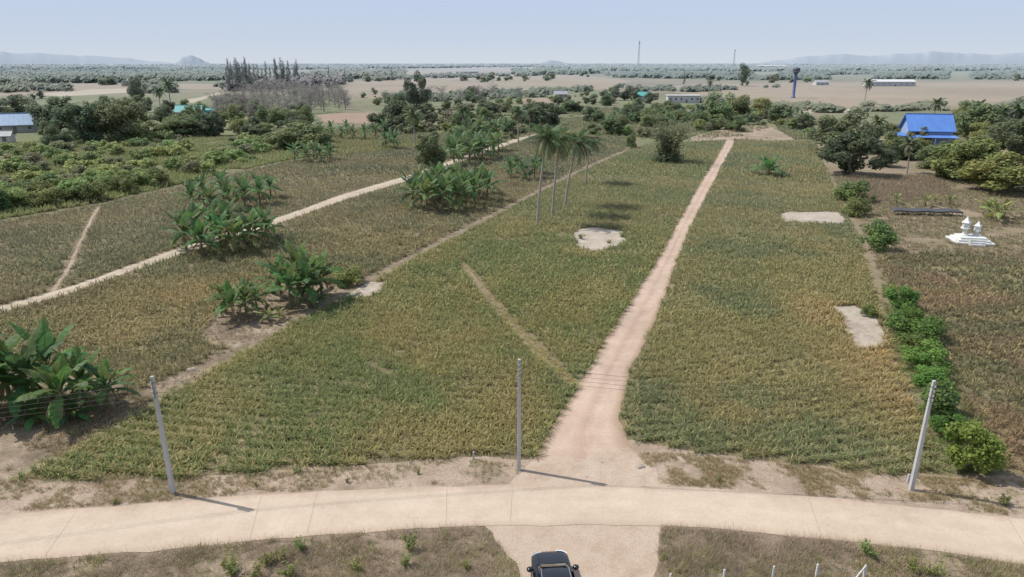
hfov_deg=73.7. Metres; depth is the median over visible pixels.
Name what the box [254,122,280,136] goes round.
broadleaf tree
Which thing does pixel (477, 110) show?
shrub
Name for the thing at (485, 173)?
banana plant
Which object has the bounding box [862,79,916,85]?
warehouse
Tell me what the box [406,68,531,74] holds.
tan field
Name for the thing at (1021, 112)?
broadleaf tree
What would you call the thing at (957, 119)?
broadleaf tree
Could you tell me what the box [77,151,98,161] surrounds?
shrub
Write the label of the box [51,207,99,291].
footpath
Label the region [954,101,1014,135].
broadleaf tree
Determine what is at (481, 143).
banana plant
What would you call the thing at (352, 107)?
ground
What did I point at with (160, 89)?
coconut palm
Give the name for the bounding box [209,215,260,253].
banana plant
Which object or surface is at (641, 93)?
farm house
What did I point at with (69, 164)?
shrub
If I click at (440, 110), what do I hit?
shrub
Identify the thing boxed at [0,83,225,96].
tan field
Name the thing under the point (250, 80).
casuarina tree
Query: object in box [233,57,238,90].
casuarina tree
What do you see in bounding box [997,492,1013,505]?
weed
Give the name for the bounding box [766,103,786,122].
broadleaf tree
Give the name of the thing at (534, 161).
banana plant
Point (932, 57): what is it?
mountains
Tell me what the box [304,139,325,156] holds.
banana plant
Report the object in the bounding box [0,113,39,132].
farm house
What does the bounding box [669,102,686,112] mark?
shrub
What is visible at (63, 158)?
shrub
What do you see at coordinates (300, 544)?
weed
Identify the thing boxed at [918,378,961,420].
hedge bush
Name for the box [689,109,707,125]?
shrub
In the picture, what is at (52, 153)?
shrub
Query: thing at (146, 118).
broadleaf tree
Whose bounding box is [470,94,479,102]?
broadleaf tree
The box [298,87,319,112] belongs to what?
bare tree
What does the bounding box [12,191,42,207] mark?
shrub
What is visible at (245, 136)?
shrub
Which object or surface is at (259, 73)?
green field
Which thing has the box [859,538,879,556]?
weed
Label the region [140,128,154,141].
broadleaf tree
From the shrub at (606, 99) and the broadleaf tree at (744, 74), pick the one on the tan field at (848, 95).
the broadleaf tree at (744, 74)
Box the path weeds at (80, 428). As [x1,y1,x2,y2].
[0,269,389,471]
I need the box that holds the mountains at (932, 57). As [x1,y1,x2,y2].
[753,51,1023,63]
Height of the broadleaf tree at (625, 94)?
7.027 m
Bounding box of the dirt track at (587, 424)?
[533,140,733,460]
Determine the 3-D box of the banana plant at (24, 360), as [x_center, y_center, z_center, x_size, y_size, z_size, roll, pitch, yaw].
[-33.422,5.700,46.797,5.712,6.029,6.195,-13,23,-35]
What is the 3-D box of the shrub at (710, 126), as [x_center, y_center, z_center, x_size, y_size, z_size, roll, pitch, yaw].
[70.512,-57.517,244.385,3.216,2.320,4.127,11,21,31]
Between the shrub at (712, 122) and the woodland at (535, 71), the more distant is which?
the woodland at (535, 71)
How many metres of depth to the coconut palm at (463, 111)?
211.84 m
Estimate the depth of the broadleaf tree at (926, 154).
155.46 m
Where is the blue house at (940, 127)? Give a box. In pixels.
[895,113,958,145]
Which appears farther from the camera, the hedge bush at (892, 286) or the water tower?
the water tower
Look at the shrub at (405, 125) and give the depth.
235.84 m
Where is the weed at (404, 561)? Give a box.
[399,552,413,566]
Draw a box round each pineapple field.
[0,130,626,393]
[0,146,455,302]
[10,139,725,481]
[618,139,942,478]
[876,248,1023,470]
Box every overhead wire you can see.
[2,379,1023,417]
[3,370,1018,407]
[3,374,1021,412]
[4,365,1016,402]
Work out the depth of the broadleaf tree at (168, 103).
335.20 m
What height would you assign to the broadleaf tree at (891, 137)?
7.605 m
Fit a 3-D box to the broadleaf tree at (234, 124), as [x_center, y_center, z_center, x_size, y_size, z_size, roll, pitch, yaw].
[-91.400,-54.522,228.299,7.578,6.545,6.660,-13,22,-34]
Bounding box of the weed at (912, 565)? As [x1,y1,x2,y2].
[904,551,921,572]
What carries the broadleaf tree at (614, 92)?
on the green field at (619, 102)
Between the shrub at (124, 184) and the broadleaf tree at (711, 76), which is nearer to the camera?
the shrub at (124, 184)
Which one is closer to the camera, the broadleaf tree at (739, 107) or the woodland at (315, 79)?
the broadleaf tree at (739, 107)
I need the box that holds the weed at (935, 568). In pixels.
[921,560,943,575]
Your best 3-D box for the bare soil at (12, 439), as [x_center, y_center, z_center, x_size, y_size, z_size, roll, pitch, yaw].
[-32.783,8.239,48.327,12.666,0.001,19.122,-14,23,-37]
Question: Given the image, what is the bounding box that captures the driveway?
[485,524,664,576]
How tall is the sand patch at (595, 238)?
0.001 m
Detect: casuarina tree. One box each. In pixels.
[225,57,233,89]
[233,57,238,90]
[235,61,241,88]
[238,62,245,87]
[242,56,248,90]
[248,64,253,88]
[252,64,255,80]
[256,65,259,84]
[272,59,279,83]
[278,57,282,80]
[281,61,285,80]
[286,61,291,81]
[294,60,300,77]
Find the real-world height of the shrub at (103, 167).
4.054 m
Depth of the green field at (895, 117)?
312.88 m
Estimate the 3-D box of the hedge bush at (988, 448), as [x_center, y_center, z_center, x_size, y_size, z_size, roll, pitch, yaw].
[27.166,9.206,40.081,3.618,3.628,2.990,5,19,16]
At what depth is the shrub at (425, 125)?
243.68 m
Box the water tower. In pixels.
[791,67,800,97]
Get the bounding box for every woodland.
[0,63,534,69]
[0,66,227,82]
[224,69,346,90]
[300,66,407,78]
[510,66,604,75]
[532,63,1023,71]
[600,68,1023,79]
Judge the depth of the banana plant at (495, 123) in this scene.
220.14 m
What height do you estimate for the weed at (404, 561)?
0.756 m
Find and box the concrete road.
[0,484,1023,563]
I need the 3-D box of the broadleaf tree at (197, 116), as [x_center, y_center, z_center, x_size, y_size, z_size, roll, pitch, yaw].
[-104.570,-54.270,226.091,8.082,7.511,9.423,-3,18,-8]
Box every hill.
[174,55,210,64]
[538,60,568,64]
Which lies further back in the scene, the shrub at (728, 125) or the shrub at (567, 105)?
the shrub at (567, 105)
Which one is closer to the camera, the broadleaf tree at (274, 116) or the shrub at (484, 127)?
the shrub at (484, 127)
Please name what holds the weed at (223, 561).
on the roadside scrub soil at (395, 543)
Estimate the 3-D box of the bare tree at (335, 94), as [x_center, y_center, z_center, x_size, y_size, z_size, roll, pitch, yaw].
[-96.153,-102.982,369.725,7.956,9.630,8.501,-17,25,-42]
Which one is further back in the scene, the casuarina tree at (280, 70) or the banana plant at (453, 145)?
the casuarina tree at (280, 70)
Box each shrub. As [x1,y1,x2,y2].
[0,142,15,152]
[0,153,13,159]
[0,155,28,172]
[0,167,7,174]
[0,175,15,182]
[0,184,26,207]
[0,188,11,209]
[4,183,22,201]
[5,146,23,154]
[7,180,36,192]
[9,169,41,182]
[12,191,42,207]
[15,178,34,192]
[18,152,51,165]
[18,162,47,173]
[19,141,43,149]
[19,179,57,193]
[23,188,63,207]
[24,160,51,171]
[25,144,45,153]
[32,170,57,176]
[32,172,64,187]
[40,190,65,204]
[41,147,69,158]
[45,176,72,186]
[47,140,77,149]
[49,186,76,202]
[50,154,70,165]
[57,152,79,159]
[58,173,76,177]
[58,178,89,199]
[62,159,97,170]
[71,165,94,173]
[74,175,98,184]
[76,180,109,201]
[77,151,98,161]
[78,168,104,176]
[82,144,96,151]
[85,140,100,147]
[92,140,117,149]
[92,164,119,176]
[93,157,107,163]
[95,173,121,189]
[96,149,106,154]
[96,170,116,181]
[105,156,124,164]
[106,145,125,155]
[107,174,138,191]
[111,162,122,168]
[117,135,131,142]
[117,168,146,185]
[118,164,136,172]
[121,140,129,146]
[125,148,137,155]
[127,137,150,146]
[128,148,153,160]
[129,158,155,168]
[130,167,148,181]
[131,172,159,185]
[141,145,166,157]
[143,167,171,184]
[147,143,161,148]
[154,130,175,139]
[157,140,176,147]
[162,156,182,170]
[163,144,188,155]
[170,136,187,143]
[174,139,195,151]
[175,153,201,164]
[179,159,207,173]
[194,159,217,172]
[201,149,225,166]
[209,147,225,153]
[223,149,248,161]
[224,148,235,152]
[227,137,236,142]
[228,137,255,147]
[228,143,253,153]
[236,157,247,162]
[237,133,258,140]
[251,142,270,152]
[252,138,261,143]
[256,135,266,143]
[333,266,362,288]
[366,113,384,129]
[385,116,406,131]
[395,123,416,133]
[403,121,417,131]
[408,120,422,131]
[417,103,432,114]
[418,122,431,129]
[422,113,437,124]
[424,126,436,131]
[437,107,445,114]
[437,118,449,125]
[439,110,452,119]
[440,122,451,130]
[441,99,451,108]
[447,113,467,127]
[451,102,462,109]
[453,98,462,104]
[462,103,474,109]
[466,111,476,122]
[474,106,483,117]
[475,126,492,138]
[476,102,485,108]
[476,107,494,118]
[477,117,495,127]
[478,99,488,103]
[481,121,497,131]
[484,101,499,113]
[489,112,502,119]
[495,98,503,102]
[496,100,511,111]
[501,120,517,133]
[502,131,513,137]
[512,123,528,132]
[515,97,523,103]
[523,121,536,127]
[552,95,562,104]
[562,100,575,111]
[571,101,583,111]
[581,96,589,103]
[581,106,600,121]
[590,98,597,103]
[590,110,605,122]
[598,94,613,105]
[599,115,622,134]
[610,114,626,126]
[616,125,635,135]
[619,106,639,121]
[624,118,633,126]
[625,134,636,148]
[626,102,642,108]
[632,98,644,105]
[632,110,649,122]
[635,126,646,135]
[640,128,655,136]
[643,92,658,102]
[650,102,662,111]
[655,116,669,125]
[659,105,669,113]
[662,100,675,111]
[663,112,670,119]
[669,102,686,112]
[670,110,687,122]
[685,104,695,108]
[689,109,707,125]
[693,118,706,129]
[695,103,706,109]
[705,117,724,129]
[705,124,713,129]
[713,114,725,123]
[725,120,734,129]
[729,115,747,130]
[748,114,762,121]
[755,120,766,124]
[774,118,785,125]
[784,118,799,127]
[795,113,816,128]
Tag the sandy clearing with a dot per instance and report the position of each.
(771, 133)
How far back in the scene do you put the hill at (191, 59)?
6235.91 m
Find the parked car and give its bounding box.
[526,550,578,576]
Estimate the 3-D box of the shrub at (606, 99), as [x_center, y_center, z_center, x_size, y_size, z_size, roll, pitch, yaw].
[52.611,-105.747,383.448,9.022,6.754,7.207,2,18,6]
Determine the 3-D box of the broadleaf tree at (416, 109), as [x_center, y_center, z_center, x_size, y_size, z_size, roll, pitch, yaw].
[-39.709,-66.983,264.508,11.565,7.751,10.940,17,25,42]
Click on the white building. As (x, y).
(685, 98)
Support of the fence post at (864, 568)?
on the roadside scrub soil at (950, 565)
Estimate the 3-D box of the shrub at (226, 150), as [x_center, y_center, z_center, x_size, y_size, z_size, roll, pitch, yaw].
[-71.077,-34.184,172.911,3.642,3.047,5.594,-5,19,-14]
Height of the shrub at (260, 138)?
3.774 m
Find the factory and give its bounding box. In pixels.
[755,65,786,66]
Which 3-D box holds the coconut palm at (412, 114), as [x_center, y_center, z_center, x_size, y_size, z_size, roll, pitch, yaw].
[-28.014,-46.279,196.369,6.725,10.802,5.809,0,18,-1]
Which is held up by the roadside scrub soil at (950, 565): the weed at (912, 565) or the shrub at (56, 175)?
the weed at (912, 565)
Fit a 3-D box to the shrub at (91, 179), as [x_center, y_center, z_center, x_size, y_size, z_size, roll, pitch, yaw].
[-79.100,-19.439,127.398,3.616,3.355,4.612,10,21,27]
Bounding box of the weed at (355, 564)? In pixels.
[347,557,363,570]
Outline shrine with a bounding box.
[945,216,995,246]
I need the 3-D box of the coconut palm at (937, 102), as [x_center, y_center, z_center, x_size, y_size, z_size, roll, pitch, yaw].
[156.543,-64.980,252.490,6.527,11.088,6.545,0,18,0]
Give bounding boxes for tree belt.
[0,78,225,98]
[359,84,593,101]
[362,71,523,80]
[617,83,779,91]
[700,95,1023,112]
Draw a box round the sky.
[0,0,1023,62]
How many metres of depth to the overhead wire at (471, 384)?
37.31 m
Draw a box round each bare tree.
[204,91,228,110]
[213,95,230,105]
[216,93,241,111]
[219,88,238,103]
[224,99,245,111]
[234,90,256,107]
[236,79,248,92]
[238,95,255,112]
[243,100,257,117]
[246,86,260,97]
[253,92,270,107]
[254,89,269,101]
[255,82,268,95]
[260,81,274,93]
[270,91,285,106]
[271,90,294,110]
[283,84,293,94]
[284,81,301,91]
[286,87,299,102]
[288,84,299,98]
[296,84,315,104]
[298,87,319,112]
[307,85,321,103]
[314,88,334,111]
[325,81,338,96]
[327,89,340,103]
[331,84,342,97]
[334,98,344,106]
[336,91,351,109]
[418,86,432,102]
[434,85,447,103]
[454,88,466,101]
[472,85,484,96]
[487,81,497,92]
[513,90,524,97]
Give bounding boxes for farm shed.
[205,108,217,114]
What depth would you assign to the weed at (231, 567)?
32.09 m
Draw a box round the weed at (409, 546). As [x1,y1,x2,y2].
[400,531,419,551]
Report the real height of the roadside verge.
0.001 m
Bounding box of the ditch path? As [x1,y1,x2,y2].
[11,151,624,473]
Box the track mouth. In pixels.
[509,447,670,486]
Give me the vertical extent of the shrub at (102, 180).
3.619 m
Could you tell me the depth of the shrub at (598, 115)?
269.69 m
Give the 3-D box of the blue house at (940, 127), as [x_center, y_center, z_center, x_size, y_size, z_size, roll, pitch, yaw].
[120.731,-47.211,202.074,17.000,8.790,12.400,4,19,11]
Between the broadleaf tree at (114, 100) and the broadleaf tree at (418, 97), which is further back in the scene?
the broadleaf tree at (418, 97)
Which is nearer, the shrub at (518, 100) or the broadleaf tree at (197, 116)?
the broadleaf tree at (197, 116)
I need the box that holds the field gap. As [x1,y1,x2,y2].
[461,264,571,385]
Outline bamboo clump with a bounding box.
[641,111,699,163]
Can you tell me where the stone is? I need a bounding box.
[634,463,645,468]
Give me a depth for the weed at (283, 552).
33.08 m
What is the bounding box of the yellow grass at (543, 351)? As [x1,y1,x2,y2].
[460,263,576,384]
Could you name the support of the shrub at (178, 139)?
on the green field at (332, 108)
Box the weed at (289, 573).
[274,559,300,576]
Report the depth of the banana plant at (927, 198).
114.50 m
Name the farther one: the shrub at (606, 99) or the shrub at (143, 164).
the shrub at (606, 99)
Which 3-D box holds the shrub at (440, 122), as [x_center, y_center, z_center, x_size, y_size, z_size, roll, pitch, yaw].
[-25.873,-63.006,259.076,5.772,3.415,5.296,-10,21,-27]
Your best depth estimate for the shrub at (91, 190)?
118.42 m
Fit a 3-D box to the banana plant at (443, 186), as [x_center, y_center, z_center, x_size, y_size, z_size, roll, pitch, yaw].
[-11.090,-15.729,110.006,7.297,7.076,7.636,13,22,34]
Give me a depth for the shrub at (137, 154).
164.73 m
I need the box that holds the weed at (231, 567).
[220,552,240,575]
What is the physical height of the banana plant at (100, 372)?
4.127 m
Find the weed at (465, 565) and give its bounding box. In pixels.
[461,560,470,568]
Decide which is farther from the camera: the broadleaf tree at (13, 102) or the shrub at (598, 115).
the broadleaf tree at (13, 102)
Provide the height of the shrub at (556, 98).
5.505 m
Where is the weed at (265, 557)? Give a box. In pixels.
[257,546,278,566]
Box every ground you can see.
[2,63,1023,576]
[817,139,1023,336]
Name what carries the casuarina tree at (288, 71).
on the ground at (352, 107)
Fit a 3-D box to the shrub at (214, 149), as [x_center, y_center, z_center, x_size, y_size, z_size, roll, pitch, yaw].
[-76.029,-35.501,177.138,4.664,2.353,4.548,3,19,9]
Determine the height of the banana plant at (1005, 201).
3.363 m
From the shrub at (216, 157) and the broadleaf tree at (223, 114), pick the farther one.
the broadleaf tree at (223, 114)
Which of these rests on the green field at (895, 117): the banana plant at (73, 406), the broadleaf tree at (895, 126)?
the broadleaf tree at (895, 126)
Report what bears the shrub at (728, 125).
on the sandy clearing
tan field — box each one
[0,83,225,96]
[341,74,630,98]
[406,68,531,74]
[651,82,1023,107]
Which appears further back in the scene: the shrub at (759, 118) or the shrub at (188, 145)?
the shrub at (759, 118)
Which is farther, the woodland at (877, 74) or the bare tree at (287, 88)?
the woodland at (877, 74)
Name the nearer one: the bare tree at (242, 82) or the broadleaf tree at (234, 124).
the broadleaf tree at (234, 124)
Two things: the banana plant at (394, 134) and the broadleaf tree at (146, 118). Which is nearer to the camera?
the banana plant at (394, 134)
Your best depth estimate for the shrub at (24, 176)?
129.75 m
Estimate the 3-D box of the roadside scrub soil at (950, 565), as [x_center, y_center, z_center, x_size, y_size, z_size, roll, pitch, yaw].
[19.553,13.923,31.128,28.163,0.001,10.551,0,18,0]
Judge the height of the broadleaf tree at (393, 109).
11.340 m
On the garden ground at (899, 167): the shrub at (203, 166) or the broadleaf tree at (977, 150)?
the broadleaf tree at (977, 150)
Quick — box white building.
[666,95,701,102]
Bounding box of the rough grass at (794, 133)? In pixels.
[373,105,816,153]
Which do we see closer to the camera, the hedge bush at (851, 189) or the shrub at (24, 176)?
the hedge bush at (851, 189)
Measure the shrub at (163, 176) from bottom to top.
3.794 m
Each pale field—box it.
[34,88,126,96]
[187,91,227,102]
[803,108,862,113]
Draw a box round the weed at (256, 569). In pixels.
[249,560,264,576]
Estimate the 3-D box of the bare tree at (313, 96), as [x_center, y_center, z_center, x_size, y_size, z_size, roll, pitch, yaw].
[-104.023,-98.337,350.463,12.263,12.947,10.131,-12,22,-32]
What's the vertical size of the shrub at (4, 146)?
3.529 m
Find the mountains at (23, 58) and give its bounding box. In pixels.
[0,51,173,63]
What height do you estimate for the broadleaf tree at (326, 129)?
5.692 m
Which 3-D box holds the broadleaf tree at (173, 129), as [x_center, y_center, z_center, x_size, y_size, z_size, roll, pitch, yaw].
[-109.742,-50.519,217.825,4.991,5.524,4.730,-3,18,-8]
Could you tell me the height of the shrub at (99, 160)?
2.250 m
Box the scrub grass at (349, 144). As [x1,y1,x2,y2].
[0,127,422,218]
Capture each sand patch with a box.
[347,281,385,297]
[573,227,625,249]
[780,212,843,223]
[835,306,887,348]
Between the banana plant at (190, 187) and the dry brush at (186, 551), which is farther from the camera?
the banana plant at (190, 187)
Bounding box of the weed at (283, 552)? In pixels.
[275,544,287,560]
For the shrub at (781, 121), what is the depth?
260.71 m
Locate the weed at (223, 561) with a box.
[219,553,228,566]
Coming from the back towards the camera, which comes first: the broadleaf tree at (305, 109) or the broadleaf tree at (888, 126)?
the broadleaf tree at (305, 109)
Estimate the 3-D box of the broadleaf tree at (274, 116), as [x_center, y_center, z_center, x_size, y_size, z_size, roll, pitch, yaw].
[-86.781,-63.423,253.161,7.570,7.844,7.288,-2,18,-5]
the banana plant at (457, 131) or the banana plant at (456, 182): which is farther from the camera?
the banana plant at (457, 131)
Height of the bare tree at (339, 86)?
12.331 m
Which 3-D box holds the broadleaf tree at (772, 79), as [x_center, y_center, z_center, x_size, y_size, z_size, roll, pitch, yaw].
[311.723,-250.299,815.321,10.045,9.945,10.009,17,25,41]
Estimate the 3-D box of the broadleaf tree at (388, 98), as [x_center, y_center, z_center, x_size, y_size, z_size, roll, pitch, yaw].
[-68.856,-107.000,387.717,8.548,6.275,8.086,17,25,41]
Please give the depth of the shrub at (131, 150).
175.64 m
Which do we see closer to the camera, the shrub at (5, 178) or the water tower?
the shrub at (5, 178)
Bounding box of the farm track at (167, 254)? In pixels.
[0,134,534,310]
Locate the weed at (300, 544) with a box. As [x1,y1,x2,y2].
[293,535,308,549]
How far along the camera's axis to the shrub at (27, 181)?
119.28 m
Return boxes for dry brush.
[0,517,526,576]
[649,518,1023,576]
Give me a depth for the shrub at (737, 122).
238.16 m
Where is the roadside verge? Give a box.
[0,440,1023,518]
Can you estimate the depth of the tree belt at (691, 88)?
588.59 m
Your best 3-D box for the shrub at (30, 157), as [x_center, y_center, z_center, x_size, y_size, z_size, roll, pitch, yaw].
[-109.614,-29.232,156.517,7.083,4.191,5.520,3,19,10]
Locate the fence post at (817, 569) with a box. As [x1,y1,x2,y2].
[815,564,818,576]
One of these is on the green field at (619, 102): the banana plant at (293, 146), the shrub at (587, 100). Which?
the shrub at (587, 100)
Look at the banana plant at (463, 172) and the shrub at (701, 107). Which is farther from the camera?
the shrub at (701, 107)
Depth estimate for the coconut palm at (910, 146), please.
147.73 m
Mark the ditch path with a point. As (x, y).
(23, 459)
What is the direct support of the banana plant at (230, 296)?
on the bare soil at (224, 332)
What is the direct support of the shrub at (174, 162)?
on the green field at (332, 108)
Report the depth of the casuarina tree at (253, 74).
635.86 m
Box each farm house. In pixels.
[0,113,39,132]
[0,130,16,143]
[174,104,205,115]
[460,70,478,72]
[552,90,567,97]
[636,91,647,99]
[812,80,829,84]
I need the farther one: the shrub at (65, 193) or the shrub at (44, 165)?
the shrub at (44, 165)
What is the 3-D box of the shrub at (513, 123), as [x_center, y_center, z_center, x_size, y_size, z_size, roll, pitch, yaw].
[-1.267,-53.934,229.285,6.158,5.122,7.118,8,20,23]
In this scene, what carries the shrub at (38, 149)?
on the green field at (332, 108)
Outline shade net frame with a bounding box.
[889,207,963,215]
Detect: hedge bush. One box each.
[832,179,878,199]
[840,197,872,216]
[858,219,898,252]
[860,304,877,316]
[881,284,899,299]
[884,285,920,309]
[884,310,947,341]
[887,301,925,321]
[897,331,931,353]
[899,338,955,372]
[910,364,949,389]
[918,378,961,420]
[925,361,952,379]
[928,413,974,433]
[943,419,1010,473]
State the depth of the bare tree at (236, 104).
280.41 m
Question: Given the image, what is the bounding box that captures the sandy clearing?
[686,126,792,141]
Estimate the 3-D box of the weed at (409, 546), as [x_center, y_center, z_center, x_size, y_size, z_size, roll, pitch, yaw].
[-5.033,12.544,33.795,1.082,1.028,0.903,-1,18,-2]
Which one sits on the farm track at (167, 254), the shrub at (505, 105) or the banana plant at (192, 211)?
the banana plant at (192, 211)
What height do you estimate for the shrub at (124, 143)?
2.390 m
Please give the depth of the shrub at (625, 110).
274.41 m
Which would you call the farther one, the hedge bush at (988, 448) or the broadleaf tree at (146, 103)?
the broadleaf tree at (146, 103)
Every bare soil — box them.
[0,376,159,476]
[198,284,340,348]
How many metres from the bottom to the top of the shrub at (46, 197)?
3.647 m
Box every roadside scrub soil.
[0,526,493,576]
[654,526,1023,576]
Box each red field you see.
[318,113,376,123]
[522,98,553,103]
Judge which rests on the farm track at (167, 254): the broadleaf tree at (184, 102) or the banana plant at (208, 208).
the banana plant at (208, 208)
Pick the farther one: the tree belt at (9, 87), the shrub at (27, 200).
the tree belt at (9, 87)
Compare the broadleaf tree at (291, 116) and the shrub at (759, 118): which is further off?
the shrub at (759, 118)
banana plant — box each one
[0,317,88,398]
[0,322,69,417]
[0,332,21,401]
[0,333,40,402]
[0,362,27,411]
[4,397,53,431]
[12,355,109,428]
[45,396,98,428]
[51,344,115,405]
[70,358,141,409]
[156,206,206,250]
[170,201,214,241]
[171,178,208,205]
[173,213,224,255]
[184,172,217,204]
[192,198,233,233]
[193,183,231,208]
[200,196,249,240]
[202,209,242,249]
[202,279,243,315]
[205,169,236,199]
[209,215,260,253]
[211,280,253,320]
[214,175,245,207]
[221,276,263,315]
[227,207,273,247]
[229,172,254,195]
[230,174,260,205]
[239,204,273,237]
[239,281,273,305]
[241,206,286,243]
[245,171,275,202]
[251,252,297,298]
[256,306,280,322]
[261,173,285,196]
[263,261,318,307]
[271,239,331,294]
[272,306,287,318]
[278,246,339,305]
[284,140,304,160]
[295,142,317,161]
[296,249,346,299]
[300,286,327,309]
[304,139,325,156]
[307,141,329,161]
[321,141,338,157]
[323,120,336,135]
[332,123,348,137]
[340,119,351,132]
[346,124,359,136]
[355,122,372,138]
[369,123,380,135]
[376,131,392,146]
[378,118,389,131]
[380,127,393,141]
[383,129,403,147]
[393,169,434,205]
[400,163,428,196]
[405,172,444,210]
[414,168,438,201]
[423,161,452,183]
[425,168,465,211]
[434,169,466,199]
[436,173,477,209]
[439,132,463,157]
[443,135,469,162]
[443,160,467,179]
[444,128,469,146]
[448,129,471,156]
[452,120,468,131]
[454,124,475,150]
[455,134,484,162]
[458,163,479,194]
[460,169,491,204]
[461,131,487,156]
[462,116,473,128]
[466,119,485,134]
[467,132,499,160]
[468,129,487,154]
[468,162,496,193]
[474,167,505,200]
[475,129,500,149]
[476,115,483,129]
[483,132,507,155]
[489,118,506,132]
[491,129,510,150]
[497,116,514,134]
[499,156,519,176]
[503,150,527,173]
[512,158,533,179]
[525,154,545,177]
[531,153,551,172]
[624,112,634,123]
[657,106,666,114]
[666,113,676,124]
[745,111,755,124]
[749,153,789,175]
[750,111,761,122]
[889,193,904,203]
[918,192,936,205]
[931,193,941,203]
[942,193,961,204]
[974,196,1003,216]
[982,198,1013,221]
[992,198,1019,217]
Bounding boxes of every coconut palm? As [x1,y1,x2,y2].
[151,85,164,106]
[158,78,176,110]
[402,109,425,144]
[453,103,471,132]
[507,106,528,141]
[520,123,574,222]
[523,108,539,137]
[545,125,582,214]
[561,124,602,205]
[582,133,609,182]
[707,79,713,94]
[781,107,794,128]
[861,77,876,100]
[868,114,888,140]
[899,136,923,172]
[927,97,946,112]
[968,99,989,107]
[993,103,1014,120]
[1010,102,1023,117]
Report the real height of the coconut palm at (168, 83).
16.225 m
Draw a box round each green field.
[0,64,318,82]
[0,95,408,219]
[351,90,820,154]
[533,64,1023,80]
[819,109,970,138]
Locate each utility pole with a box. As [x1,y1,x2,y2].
[150,376,175,494]
[517,359,520,470]
[908,380,935,490]
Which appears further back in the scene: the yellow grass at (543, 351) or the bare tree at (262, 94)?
the bare tree at (262, 94)
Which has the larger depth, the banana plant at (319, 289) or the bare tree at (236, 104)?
the bare tree at (236, 104)
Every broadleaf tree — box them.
[0,77,13,84]
[0,94,36,112]
[0,101,14,112]
[23,95,75,132]
[37,120,59,136]
[39,125,75,144]
[49,100,104,143]
[89,95,112,114]
[91,96,147,140]
[97,78,106,84]
[101,76,118,84]
[104,132,113,139]
[110,97,121,103]
[126,74,147,97]
[131,95,145,106]
[131,118,141,125]
[135,120,172,137]
[139,112,149,123]
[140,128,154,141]
[141,100,152,111]
[143,76,151,81]
[148,103,175,122]
[159,115,200,135]
[161,100,175,109]
[161,121,176,134]
[162,114,178,121]
[178,109,194,120]
[180,99,188,104]
[184,103,202,116]
[185,113,203,130]
[185,120,213,136]
[198,111,224,135]
[211,109,229,127]
[215,105,229,120]
[227,103,244,121]
[227,116,249,134]
[232,99,246,111]
[239,125,264,136]
[246,98,259,117]
[250,116,261,126]
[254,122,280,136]
[255,105,268,122]
[262,119,334,147]
[266,106,287,127]
[276,110,309,132]
[281,108,293,126]
[288,101,311,115]
[293,105,314,124]
[316,124,332,140]
[363,76,371,81]
[372,97,382,104]
[377,99,417,124]
[383,94,397,103]
[394,92,405,102]
[400,107,423,121]
[402,70,432,108]
[414,131,446,166]
[459,75,468,80]
[463,90,473,100]
[468,86,478,94]
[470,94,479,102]
[479,76,485,81]
[509,100,551,125]
[538,102,563,124]
[542,76,550,80]
[585,123,599,134]
[599,89,607,98]
[608,84,619,91]
[611,90,620,97]
[619,90,631,100]
[625,85,633,92]
[631,89,639,99]
[639,106,657,126]
[703,90,735,119]
[707,74,715,79]
[726,94,751,117]
[737,62,751,85]
[750,97,773,117]
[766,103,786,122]
[768,75,777,82]
[802,77,811,81]
[805,109,886,151]
[814,75,822,79]
[814,116,836,134]
[815,125,892,174]
[864,122,892,136]
[868,143,899,165]
[882,129,905,159]
[884,123,899,133]
[899,142,923,159]
[906,127,930,143]
[909,137,931,158]
[914,144,943,168]
[930,135,1013,182]
[931,151,966,178]
[939,140,962,146]
[950,105,966,114]
[951,124,962,138]
[953,151,1023,191]
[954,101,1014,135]
[954,111,962,133]
[958,100,971,110]
[968,121,996,140]
[977,131,1007,149]
[983,116,1023,157]
[994,96,1023,120]
[1012,73,1020,80]
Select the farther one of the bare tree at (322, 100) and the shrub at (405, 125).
the bare tree at (322, 100)
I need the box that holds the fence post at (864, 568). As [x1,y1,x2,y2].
[856,565,866,576]
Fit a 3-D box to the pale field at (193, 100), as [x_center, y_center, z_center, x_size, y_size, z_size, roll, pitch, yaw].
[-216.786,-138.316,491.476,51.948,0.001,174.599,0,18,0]
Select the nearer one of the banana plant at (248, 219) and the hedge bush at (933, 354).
the hedge bush at (933, 354)
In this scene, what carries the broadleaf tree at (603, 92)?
on the green field at (619, 102)

